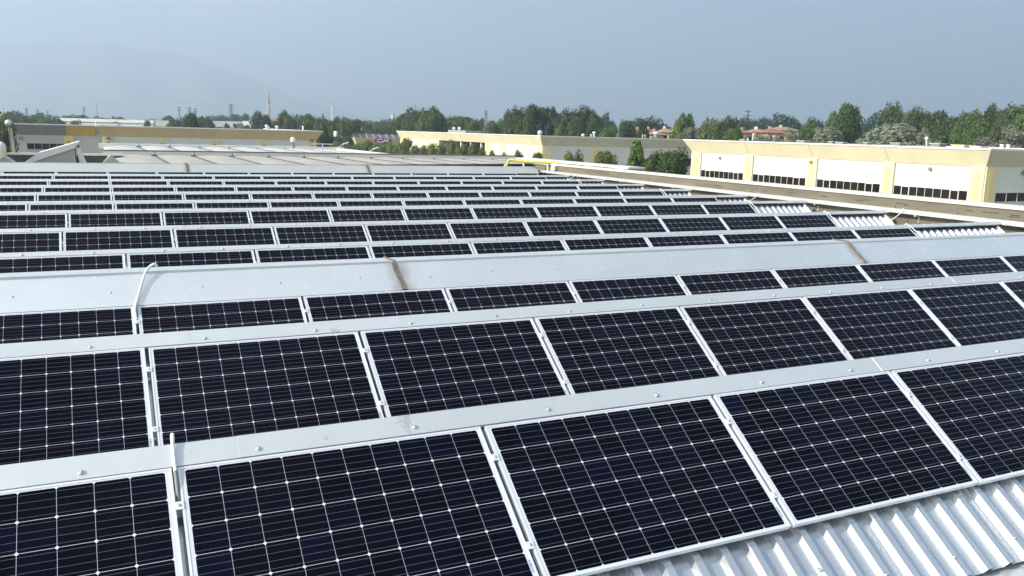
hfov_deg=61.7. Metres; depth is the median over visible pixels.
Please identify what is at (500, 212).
solar panel
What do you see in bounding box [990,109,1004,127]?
tree
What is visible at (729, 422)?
panel clamp
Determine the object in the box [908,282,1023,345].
solar panel
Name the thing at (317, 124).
tree
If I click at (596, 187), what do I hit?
solar panel
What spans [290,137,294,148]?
roof flue
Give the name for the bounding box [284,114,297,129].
tree
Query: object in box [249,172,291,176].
solar panel
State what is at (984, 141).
bush
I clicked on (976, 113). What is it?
tree
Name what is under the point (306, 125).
tree
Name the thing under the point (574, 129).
tree
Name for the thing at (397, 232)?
solar panel
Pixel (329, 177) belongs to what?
solar panel
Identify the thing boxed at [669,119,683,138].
tree
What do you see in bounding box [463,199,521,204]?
solar panel
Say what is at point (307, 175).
ridge cap
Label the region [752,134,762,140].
bush
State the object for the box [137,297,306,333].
solar panel
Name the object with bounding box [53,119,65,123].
tree
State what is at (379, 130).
tree
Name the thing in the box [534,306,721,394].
solar panel
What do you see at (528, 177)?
solar panel
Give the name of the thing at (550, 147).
warehouse
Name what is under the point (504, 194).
solar panel
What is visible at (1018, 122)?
tree
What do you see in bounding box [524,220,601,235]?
solar panel
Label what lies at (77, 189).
solar panel
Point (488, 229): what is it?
solar panel
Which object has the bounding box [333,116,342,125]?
tree
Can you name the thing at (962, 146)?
roof box
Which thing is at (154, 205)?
solar panel
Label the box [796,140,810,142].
roof box
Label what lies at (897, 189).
window
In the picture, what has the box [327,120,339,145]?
tree
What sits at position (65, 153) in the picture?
roof hood
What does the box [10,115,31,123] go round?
tree
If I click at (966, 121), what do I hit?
tree
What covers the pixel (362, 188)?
solar panel
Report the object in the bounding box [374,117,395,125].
tree
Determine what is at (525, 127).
tree
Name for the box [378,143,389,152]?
tree
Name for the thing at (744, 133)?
house
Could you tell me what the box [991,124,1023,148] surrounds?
bush
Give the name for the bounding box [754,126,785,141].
house
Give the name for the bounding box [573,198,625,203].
solar panel
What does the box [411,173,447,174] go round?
solar panel
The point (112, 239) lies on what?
solar panel
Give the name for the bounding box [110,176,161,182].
solar panel
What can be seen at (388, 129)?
tree
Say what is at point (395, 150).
tree
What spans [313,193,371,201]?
solar panel
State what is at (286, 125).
tree
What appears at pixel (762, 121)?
tree
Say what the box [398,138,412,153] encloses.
tree
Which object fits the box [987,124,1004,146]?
tree
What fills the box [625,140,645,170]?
tree
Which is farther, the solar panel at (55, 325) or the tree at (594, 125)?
the tree at (594, 125)
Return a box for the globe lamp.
[5,120,12,151]
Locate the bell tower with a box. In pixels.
[267,89,270,119]
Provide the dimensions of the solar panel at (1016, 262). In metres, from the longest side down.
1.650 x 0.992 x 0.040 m
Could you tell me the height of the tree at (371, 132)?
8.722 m
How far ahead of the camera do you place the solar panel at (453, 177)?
34.50 m
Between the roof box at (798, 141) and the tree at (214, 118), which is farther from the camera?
the tree at (214, 118)
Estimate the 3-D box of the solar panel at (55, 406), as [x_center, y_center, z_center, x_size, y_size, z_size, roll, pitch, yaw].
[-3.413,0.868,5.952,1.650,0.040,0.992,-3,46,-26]
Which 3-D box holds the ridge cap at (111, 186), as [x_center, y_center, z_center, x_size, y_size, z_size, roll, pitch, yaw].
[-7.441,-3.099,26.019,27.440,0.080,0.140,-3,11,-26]
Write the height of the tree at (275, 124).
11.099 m
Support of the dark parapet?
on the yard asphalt
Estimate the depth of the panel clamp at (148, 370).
6.47 m
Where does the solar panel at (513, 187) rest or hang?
on the mounting rail
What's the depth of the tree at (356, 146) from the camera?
213.77 m
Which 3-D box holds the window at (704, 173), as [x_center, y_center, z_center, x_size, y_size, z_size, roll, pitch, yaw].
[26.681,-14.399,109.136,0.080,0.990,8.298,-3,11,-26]
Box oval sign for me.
[374,138,391,142]
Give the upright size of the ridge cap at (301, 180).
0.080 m
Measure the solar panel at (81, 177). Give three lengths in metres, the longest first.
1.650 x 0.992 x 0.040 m
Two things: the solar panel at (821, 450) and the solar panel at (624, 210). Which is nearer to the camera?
the solar panel at (821, 450)
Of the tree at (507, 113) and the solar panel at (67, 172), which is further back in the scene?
the tree at (507, 113)
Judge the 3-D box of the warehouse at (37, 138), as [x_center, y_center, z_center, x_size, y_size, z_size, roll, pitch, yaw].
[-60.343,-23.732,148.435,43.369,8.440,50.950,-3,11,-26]
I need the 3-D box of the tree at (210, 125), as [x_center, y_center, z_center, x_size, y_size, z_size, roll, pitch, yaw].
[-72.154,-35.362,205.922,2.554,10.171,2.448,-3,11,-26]
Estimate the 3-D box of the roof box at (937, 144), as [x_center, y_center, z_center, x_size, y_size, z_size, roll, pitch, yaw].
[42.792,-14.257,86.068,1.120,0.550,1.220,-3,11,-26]
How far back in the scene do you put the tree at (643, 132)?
169.93 m
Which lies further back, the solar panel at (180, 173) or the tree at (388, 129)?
the tree at (388, 129)
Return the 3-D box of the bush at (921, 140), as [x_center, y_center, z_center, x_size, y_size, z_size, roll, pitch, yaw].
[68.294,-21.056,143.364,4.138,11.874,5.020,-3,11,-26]
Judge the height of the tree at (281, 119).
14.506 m
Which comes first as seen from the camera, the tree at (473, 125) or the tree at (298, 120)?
the tree at (473, 125)
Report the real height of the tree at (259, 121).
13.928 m
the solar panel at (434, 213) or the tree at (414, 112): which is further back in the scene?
the tree at (414, 112)
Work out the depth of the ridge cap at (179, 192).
23.83 m
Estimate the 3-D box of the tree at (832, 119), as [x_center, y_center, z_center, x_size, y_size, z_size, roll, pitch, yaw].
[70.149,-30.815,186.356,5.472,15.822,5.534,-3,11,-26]
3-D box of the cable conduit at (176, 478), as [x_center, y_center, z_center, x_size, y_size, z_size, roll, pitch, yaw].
[-1.696,0.903,4.311,0.028,0.291,0.362,-3,11,-26]
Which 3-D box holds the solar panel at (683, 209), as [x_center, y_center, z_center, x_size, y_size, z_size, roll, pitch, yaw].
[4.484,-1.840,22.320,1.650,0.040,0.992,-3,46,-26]
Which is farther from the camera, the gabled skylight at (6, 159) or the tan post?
the tan post
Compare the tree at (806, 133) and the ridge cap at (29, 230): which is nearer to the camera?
the ridge cap at (29, 230)
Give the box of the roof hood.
[25,140,86,162]
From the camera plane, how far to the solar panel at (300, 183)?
29.05 m
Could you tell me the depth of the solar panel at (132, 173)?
31.89 m
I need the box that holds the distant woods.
[32,112,249,128]
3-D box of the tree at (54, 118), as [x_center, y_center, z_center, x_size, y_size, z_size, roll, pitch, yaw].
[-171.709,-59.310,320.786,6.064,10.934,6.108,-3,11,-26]
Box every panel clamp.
[145,367,151,374]
[151,426,157,434]
[173,501,184,514]
[362,348,367,355]
[378,400,384,407]
[490,453,499,463]
[524,541,534,552]
[724,418,732,425]
[770,491,778,499]
[955,453,963,459]
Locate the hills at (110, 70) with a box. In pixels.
[0,42,360,115]
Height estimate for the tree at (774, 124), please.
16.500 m
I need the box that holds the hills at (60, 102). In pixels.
[0,89,395,123]
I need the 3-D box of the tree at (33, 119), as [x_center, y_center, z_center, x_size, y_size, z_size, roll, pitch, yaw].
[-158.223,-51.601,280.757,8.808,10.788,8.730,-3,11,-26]
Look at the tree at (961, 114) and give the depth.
182.72 m
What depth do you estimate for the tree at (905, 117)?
199.69 m
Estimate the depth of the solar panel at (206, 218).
17.40 m
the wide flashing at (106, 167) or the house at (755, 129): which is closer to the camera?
the wide flashing at (106, 167)
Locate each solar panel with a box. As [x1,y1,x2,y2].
[0,175,52,181]
[0,181,47,184]
[0,187,42,196]
[0,195,35,205]
[0,204,26,210]
[0,214,66,233]
[0,232,61,252]
[0,254,125,272]
[0,306,136,343]
[0,348,153,464]
[0,468,182,575]
[2,171,55,176]
[28,203,113,215]
[37,194,111,200]
[44,187,110,191]
[49,181,109,184]
[54,175,108,178]
[57,171,106,173]
[63,229,173,250]
[69,212,162,226]
[108,172,156,176]
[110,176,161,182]
[110,181,167,188]
[112,187,174,195]
[113,194,183,200]
[115,203,193,213]
[127,250,255,267]
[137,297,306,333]
[148,332,383,445]
[157,172,203,173]
[163,176,212,178]
[163,211,250,230]
[168,181,222,187]
[174,227,275,251]
[176,187,235,195]
[178,427,538,575]
[184,193,250,203]
[195,202,268,212]
[204,172,248,173]
[213,176,261,181]
[224,181,275,187]
[236,187,292,190]
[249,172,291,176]
[249,210,330,228]
[250,193,313,202]
[255,246,370,262]
[262,176,307,181]
[269,201,338,207]
[274,225,368,246]
[276,181,325,187]
[292,172,332,174]
[293,186,346,194]
[303,288,452,321]
[308,176,351,181]
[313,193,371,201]
[326,181,372,184]
[329,209,405,225]
[333,173,372,174]
[338,200,403,209]
[346,186,397,190]
[352,176,393,181]
[360,318,568,416]
[365,223,453,240]
[369,242,473,257]
[372,192,427,197]
[373,173,410,174]
[373,181,417,183]
[394,176,434,181]
[397,186,446,189]
[403,200,464,205]
[403,208,474,224]
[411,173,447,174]
[418,181,461,183]
[427,192,480,197]
[434,176,473,178]
[445,281,578,311]
[446,186,492,189]
[448,173,482,174]
[448,221,530,238]
[461,181,502,186]
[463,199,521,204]
[470,239,566,253]
[471,207,539,218]
[473,177,510,178]
[479,192,530,196]
[483,173,516,174]
[483,396,790,575]
[492,186,536,189]
[502,181,541,183]
[510,177,545,178]
[520,199,575,203]
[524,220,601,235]
[528,191,576,196]
[534,206,598,217]
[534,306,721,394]
[535,186,577,189]
[541,181,579,183]
[562,236,650,249]
[568,275,687,302]
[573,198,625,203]
[575,191,623,198]
[577,186,617,189]
[594,205,654,215]
[594,218,667,233]
[620,191,663,195]
[624,198,672,202]
[645,234,725,246]
[649,204,707,214]
[659,217,727,231]
[671,197,717,201]
[676,269,784,294]
[679,297,849,375]
[702,204,756,213]
[712,371,978,527]
[719,215,783,229]
[720,232,794,243]
[772,264,869,287]
[775,214,837,227]
[789,230,858,240]
[802,289,957,359]
[852,228,916,238]
[856,260,946,281]
[890,353,1023,484]
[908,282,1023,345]
[932,256,1014,276]
[1000,254,1023,271]
[1000,280,1023,305]
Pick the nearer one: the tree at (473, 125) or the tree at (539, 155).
the tree at (539, 155)
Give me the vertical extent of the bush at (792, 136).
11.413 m
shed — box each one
[51,118,153,126]
[153,120,185,126]
[213,121,242,128]
[243,121,253,126]
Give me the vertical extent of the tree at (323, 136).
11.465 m
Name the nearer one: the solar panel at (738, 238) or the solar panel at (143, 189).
the solar panel at (738, 238)
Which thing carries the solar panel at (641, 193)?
on the mounting rail
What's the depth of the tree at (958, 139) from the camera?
159.60 m
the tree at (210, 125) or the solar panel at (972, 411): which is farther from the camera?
the tree at (210, 125)
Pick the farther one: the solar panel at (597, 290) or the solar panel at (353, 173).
the solar panel at (353, 173)
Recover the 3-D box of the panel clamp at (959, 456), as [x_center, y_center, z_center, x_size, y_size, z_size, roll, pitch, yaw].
[3.112,1.185,5.977,0.048,0.052,0.044,-3,46,-26]
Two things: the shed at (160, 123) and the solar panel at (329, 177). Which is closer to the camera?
the solar panel at (329, 177)
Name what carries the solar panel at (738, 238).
on the mounting rail
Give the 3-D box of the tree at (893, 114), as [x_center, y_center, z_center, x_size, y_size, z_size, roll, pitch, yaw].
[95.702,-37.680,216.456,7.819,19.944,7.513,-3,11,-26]
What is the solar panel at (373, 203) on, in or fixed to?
on the mounting rail
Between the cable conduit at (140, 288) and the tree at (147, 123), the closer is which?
the cable conduit at (140, 288)
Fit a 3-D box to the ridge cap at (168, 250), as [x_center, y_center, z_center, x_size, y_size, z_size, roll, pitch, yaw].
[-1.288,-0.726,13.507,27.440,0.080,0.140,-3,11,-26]
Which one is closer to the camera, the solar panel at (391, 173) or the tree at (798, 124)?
the solar panel at (391, 173)
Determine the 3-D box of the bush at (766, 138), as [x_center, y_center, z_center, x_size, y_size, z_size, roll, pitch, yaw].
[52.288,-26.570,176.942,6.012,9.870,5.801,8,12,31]
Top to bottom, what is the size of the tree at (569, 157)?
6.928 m
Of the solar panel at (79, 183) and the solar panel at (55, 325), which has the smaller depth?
the solar panel at (55, 325)
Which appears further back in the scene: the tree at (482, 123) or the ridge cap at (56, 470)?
the tree at (482, 123)
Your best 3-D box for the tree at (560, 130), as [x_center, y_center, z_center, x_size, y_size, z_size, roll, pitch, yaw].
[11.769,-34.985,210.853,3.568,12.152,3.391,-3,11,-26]
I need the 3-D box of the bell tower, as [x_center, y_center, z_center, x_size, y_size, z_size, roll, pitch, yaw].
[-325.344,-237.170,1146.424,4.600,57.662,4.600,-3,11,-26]
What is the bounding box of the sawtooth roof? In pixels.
[27,174,1023,575]
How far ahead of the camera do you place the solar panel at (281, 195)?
23.32 m
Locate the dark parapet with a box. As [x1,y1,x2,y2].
[6,152,124,162]
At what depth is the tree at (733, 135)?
159.50 m
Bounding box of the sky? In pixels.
[0,0,1023,132]
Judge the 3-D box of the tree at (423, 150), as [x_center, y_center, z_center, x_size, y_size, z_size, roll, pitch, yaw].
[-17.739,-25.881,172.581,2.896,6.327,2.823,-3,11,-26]
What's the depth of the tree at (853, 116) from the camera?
171.41 m
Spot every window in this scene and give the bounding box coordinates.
[27,143,63,149]
[701,169,742,179]
[752,174,805,185]
[816,179,879,192]
[893,185,967,199]
[994,192,1023,201]
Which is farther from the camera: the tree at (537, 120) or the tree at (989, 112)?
the tree at (537, 120)
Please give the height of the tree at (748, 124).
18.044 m
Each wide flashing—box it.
[0,162,538,174]
[0,232,1023,313]
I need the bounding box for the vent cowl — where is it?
[0,142,6,158]
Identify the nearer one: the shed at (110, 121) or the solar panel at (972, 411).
the solar panel at (972, 411)
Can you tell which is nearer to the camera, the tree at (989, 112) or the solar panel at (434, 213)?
the solar panel at (434, 213)
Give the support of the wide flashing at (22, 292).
attached to the sawtooth roof
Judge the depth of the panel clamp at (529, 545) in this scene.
4.51 m
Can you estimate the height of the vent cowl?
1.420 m
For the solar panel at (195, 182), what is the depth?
27.60 m
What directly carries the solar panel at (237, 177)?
on the mounting rail
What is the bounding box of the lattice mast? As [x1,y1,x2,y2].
[483,110,486,133]
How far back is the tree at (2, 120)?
110.59 m
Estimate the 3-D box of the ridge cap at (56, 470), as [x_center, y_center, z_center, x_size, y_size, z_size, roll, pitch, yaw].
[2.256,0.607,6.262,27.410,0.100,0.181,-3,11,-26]
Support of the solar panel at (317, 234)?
on the mounting rail
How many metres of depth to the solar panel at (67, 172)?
31.11 m
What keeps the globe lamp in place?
on the yard asphalt
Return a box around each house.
[634,127,641,137]
[649,129,665,138]
[656,126,671,138]
[740,127,752,140]
[747,127,760,139]
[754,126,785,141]
[772,125,799,139]
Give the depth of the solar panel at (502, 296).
10.38 m
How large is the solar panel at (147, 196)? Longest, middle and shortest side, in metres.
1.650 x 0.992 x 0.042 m
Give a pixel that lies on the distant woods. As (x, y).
(238, 126)
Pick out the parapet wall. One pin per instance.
(978, 209)
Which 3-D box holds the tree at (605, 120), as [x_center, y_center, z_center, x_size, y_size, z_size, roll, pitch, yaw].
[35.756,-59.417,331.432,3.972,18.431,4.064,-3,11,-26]
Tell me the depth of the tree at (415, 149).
175.74 m
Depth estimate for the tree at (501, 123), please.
259.03 m
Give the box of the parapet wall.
[524,163,1023,232]
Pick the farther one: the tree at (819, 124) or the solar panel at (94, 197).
the tree at (819, 124)
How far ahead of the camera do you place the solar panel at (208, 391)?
6.66 m
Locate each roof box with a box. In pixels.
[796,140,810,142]
[890,143,905,145]
[929,143,945,146]
[950,144,975,147]
[970,146,989,147]
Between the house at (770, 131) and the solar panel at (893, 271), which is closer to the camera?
the solar panel at (893, 271)
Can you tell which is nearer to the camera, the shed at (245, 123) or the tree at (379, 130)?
the tree at (379, 130)
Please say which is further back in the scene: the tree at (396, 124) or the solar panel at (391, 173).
the tree at (396, 124)
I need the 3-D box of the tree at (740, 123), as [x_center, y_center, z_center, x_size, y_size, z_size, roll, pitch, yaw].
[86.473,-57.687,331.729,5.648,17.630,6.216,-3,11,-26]
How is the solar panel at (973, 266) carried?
on the mounting rail
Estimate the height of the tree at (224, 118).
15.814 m
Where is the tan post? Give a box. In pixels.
[10,128,15,152]
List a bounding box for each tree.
[0,109,18,150]
[0,126,17,151]
[4,110,22,119]
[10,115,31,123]
[18,114,39,123]
[36,117,55,123]
[49,115,60,120]
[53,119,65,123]
[61,114,77,117]
[69,119,81,124]
[143,119,150,125]
[161,115,173,120]
[166,117,182,126]
[182,112,201,127]
[197,117,204,127]
[199,115,209,127]
[206,115,221,122]
[206,120,214,127]
[216,114,228,120]
[228,113,240,121]
[240,113,249,121]
[248,109,272,129]
[272,119,281,128]
[276,110,289,128]
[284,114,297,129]
[284,120,290,129]
[290,122,296,129]
[296,113,311,129]
[298,120,312,130]
[300,113,316,126]
[312,117,327,146]
[315,119,333,146]
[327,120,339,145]
[329,141,341,146]
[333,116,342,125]
[335,119,353,145]
[341,143,350,148]
[350,118,361,136]
[351,142,362,149]
[360,119,372,128]
[360,124,373,133]
[360,139,372,150]
[366,130,375,137]
[368,120,378,126]
[368,143,379,151]
[372,124,385,135]
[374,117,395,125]
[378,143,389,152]
[383,124,392,136]
[385,143,395,153]
[392,114,404,137]
[392,143,399,153]
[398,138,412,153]
[399,112,419,136]
[400,105,429,129]
[410,144,420,153]
[413,112,441,131]
[418,144,427,153]
[425,106,440,115]
[427,143,437,153]
[436,112,447,131]
[436,144,446,153]
[446,115,463,129]
[446,140,457,154]
[453,144,467,154]
[456,117,472,129]
[466,117,481,132]
[468,143,479,154]
[478,118,484,130]
[478,148,485,154]
[481,120,500,133]
[496,119,504,133]
[502,109,510,133]
[503,104,524,134]
[514,115,533,134]
[514,149,523,159]
[524,104,544,134]
[532,150,542,158]
[538,106,551,134]
[544,106,559,135]
[553,106,582,135]
[554,123,565,135]
[564,150,573,164]
[567,116,583,135]
[573,151,583,165]
[579,103,600,133]
[584,113,603,136]
[594,149,617,167]
[598,124,622,137]
[602,111,609,128]
[608,120,616,127]
[618,119,634,137]
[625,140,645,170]
[632,116,661,130]
[636,124,649,137]
[643,159,654,171]
[644,149,662,172]
[650,118,663,129]
[657,146,689,174]
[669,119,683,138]
[674,112,687,129]
[686,112,694,128]
[698,115,716,139]
[710,118,722,139]
[713,114,741,139]
[722,128,742,140]
[733,116,743,126]
[740,116,762,130]
[752,116,771,129]
[764,118,780,129]
[772,112,797,128]
[793,118,801,132]
[798,122,812,141]
[806,117,815,137]
[815,118,824,131]
[824,110,839,128]
[828,119,852,143]
[835,101,863,143]
[860,108,884,141]
[879,101,904,130]
[901,108,920,123]
[907,104,929,133]
[920,109,947,132]
[927,116,958,136]
[929,127,961,145]
[948,127,976,145]
[951,112,976,134]
[957,110,967,117]
[968,109,983,121]
[969,117,994,140]
[982,101,998,123]
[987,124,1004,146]
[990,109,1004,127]
[996,101,1023,130]
[1007,111,1023,143]
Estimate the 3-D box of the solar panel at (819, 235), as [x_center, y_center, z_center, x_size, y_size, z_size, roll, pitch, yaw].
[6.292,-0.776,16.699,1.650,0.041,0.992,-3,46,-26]
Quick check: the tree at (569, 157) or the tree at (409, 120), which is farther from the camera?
the tree at (409, 120)
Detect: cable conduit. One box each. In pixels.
[133,263,157,319]
[170,433,180,501]
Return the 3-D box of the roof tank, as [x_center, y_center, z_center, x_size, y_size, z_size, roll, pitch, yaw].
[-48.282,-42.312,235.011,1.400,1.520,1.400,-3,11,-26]
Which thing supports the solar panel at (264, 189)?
on the mounting rail
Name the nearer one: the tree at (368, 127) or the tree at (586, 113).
the tree at (586, 113)
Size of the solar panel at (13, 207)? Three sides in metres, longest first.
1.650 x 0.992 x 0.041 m
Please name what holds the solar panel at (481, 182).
on the mounting rail
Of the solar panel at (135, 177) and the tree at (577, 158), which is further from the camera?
the tree at (577, 158)
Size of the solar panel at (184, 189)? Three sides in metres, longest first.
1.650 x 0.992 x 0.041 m
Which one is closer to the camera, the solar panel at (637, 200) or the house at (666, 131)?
the solar panel at (637, 200)
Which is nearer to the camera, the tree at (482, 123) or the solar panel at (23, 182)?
the solar panel at (23, 182)
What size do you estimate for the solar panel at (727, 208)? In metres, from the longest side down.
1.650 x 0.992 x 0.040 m
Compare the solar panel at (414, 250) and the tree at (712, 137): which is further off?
the tree at (712, 137)
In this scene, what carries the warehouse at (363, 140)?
on the yard asphalt
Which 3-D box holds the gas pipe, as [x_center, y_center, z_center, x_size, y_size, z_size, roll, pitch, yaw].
[0.870,-5.593,39.257,2.672,0.631,0.282,5,11,17]
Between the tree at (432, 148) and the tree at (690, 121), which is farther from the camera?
the tree at (690, 121)
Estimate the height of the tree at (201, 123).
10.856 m
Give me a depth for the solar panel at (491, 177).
35.21 m
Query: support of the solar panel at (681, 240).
on the mounting rail
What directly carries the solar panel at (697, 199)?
on the mounting rail
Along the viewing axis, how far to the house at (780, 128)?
226.91 m
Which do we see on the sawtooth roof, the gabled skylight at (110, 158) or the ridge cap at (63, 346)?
the ridge cap at (63, 346)
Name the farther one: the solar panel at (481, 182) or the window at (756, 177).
the window at (756, 177)
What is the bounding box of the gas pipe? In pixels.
[504,158,557,173]
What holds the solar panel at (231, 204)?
on the mounting rail
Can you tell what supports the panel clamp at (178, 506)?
attached to the mounting rail
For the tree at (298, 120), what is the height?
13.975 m
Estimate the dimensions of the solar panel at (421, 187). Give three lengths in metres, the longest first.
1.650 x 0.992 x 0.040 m
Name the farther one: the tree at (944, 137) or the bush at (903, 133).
the tree at (944, 137)
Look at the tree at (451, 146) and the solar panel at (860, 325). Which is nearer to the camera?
the solar panel at (860, 325)
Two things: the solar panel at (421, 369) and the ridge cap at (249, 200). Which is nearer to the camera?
the solar panel at (421, 369)
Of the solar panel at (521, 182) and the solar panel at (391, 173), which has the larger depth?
the solar panel at (391, 173)
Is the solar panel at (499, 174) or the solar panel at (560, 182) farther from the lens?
the solar panel at (499, 174)
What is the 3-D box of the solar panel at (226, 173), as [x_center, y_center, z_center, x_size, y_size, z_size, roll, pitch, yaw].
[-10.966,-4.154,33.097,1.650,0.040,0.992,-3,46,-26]
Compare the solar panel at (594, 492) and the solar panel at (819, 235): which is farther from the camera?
the solar panel at (819, 235)
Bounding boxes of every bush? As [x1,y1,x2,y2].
[674,133,685,138]
[682,126,700,139]
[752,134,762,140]
[762,135,771,140]
[772,136,783,141]
[784,127,801,141]
[812,126,844,142]
[853,126,887,143]
[855,122,924,146]
[914,127,931,146]
[970,137,994,148]
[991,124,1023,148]
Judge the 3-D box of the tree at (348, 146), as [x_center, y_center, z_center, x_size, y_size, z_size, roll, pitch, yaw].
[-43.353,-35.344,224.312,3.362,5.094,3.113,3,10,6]
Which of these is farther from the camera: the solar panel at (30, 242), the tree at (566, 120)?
the tree at (566, 120)
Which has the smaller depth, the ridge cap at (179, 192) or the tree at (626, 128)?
the ridge cap at (179, 192)
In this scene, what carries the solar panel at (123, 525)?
on the mounting rail
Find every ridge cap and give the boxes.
[0,174,569,176]
[0,179,604,180]
[0,184,644,187]
[0,189,691,194]
[0,195,747,204]
[0,200,807,214]
[0,210,888,232]
[0,222,1001,257]
[0,271,1023,358]
[0,338,1023,490]
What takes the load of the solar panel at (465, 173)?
on the mounting rail
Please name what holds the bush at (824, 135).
on the yard asphalt
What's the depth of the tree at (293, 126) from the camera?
239.82 m
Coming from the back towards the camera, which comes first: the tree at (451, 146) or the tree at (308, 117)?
the tree at (308, 117)
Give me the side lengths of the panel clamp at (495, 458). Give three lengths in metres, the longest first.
0.052 x 0.048 x 0.044 m
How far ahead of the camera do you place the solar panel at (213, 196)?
22.57 m
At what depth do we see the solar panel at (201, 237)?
14.87 m
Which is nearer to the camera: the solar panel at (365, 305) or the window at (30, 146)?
the solar panel at (365, 305)
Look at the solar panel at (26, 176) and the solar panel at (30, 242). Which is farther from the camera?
the solar panel at (26, 176)
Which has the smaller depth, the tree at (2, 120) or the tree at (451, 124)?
the tree at (2, 120)
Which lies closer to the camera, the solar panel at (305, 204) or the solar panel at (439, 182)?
the solar panel at (305, 204)
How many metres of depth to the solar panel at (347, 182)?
29.78 m
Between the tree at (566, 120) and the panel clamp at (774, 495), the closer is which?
the panel clamp at (774, 495)
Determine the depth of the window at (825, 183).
90.83 m
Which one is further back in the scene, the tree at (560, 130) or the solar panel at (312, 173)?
the tree at (560, 130)
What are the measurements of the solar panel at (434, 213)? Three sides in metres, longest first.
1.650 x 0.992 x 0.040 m
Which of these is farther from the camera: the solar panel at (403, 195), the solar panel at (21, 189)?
the solar panel at (403, 195)
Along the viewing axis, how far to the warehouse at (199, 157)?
45.40 m
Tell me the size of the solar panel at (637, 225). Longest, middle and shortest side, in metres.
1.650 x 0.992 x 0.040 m
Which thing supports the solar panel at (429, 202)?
on the mounting rail
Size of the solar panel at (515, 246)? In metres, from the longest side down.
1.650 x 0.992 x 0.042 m
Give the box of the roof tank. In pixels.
[333,131,338,136]
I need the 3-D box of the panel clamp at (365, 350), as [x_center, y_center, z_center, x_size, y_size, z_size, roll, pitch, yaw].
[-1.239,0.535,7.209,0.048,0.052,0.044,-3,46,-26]
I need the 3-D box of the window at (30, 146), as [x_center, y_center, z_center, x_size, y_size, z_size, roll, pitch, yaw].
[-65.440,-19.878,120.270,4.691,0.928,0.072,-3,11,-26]
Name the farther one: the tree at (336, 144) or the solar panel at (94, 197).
the tree at (336, 144)
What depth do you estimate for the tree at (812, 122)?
219.66 m
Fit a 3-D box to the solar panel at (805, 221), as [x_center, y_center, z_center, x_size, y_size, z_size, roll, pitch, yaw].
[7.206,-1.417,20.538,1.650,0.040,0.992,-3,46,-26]
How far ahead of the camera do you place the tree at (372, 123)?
518.08 m
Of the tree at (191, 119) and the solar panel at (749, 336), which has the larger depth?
the tree at (191, 119)
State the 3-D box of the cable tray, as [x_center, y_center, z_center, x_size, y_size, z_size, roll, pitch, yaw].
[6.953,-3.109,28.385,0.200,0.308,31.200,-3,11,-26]
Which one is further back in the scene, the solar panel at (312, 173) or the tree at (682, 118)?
the tree at (682, 118)
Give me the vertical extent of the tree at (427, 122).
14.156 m
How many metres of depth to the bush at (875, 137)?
149.82 m
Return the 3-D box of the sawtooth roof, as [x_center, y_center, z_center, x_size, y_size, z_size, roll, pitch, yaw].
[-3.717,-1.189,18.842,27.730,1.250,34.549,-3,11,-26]
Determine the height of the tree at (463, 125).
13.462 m
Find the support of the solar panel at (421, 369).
on the mounting rail
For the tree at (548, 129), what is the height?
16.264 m
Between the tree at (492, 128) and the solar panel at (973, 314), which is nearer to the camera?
the solar panel at (973, 314)
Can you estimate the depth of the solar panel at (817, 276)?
12.56 m
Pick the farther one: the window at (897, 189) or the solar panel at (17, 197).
the window at (897, 189)
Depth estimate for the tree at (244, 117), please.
558.64 m
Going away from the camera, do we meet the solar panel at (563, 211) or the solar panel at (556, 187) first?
the solar panel at (563, 211)
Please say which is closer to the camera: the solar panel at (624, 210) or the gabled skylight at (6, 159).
the solar panel at (624, 210)
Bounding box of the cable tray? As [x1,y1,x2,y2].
[537,169,1023,226]
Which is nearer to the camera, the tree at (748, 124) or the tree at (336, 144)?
the tree at (336, 144)
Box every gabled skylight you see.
[0,156,14,161]
[103,154,119,162]
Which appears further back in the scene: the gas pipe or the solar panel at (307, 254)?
the gas pipe
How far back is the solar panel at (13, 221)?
16.07 m
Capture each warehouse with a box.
[13,123,322,153]
[99,143,388,153]
[103,150,644,170]
[351,136,399,145]
[396,131,812,174]
[683,139,1023,205]
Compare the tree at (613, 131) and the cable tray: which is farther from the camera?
the tree at (613, 131)
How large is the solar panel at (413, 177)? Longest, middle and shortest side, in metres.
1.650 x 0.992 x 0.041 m
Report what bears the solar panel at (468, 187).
on the mounting rail
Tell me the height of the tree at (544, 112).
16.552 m
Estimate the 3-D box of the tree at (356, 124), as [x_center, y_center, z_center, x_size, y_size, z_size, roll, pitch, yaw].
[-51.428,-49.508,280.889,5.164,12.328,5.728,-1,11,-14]
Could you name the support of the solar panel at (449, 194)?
on the mounting rail
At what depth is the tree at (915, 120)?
189.31 m
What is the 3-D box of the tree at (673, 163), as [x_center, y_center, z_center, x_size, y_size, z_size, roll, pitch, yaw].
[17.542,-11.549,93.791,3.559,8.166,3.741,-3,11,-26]
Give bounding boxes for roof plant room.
[448,130,480,132]
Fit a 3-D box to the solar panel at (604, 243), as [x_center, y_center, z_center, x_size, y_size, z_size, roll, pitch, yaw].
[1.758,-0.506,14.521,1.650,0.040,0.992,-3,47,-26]
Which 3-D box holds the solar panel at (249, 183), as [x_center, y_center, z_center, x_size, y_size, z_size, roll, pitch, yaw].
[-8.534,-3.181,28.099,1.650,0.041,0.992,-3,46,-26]
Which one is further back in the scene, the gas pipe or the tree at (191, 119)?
the tree at (191, 119)
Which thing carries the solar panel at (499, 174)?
on the mounting rail
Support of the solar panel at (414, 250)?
on the mounting rail
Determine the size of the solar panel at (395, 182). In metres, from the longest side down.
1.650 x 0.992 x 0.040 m
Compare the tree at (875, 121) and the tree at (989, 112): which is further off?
the tree at (875, 121)
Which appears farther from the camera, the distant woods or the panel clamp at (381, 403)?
the distant woods

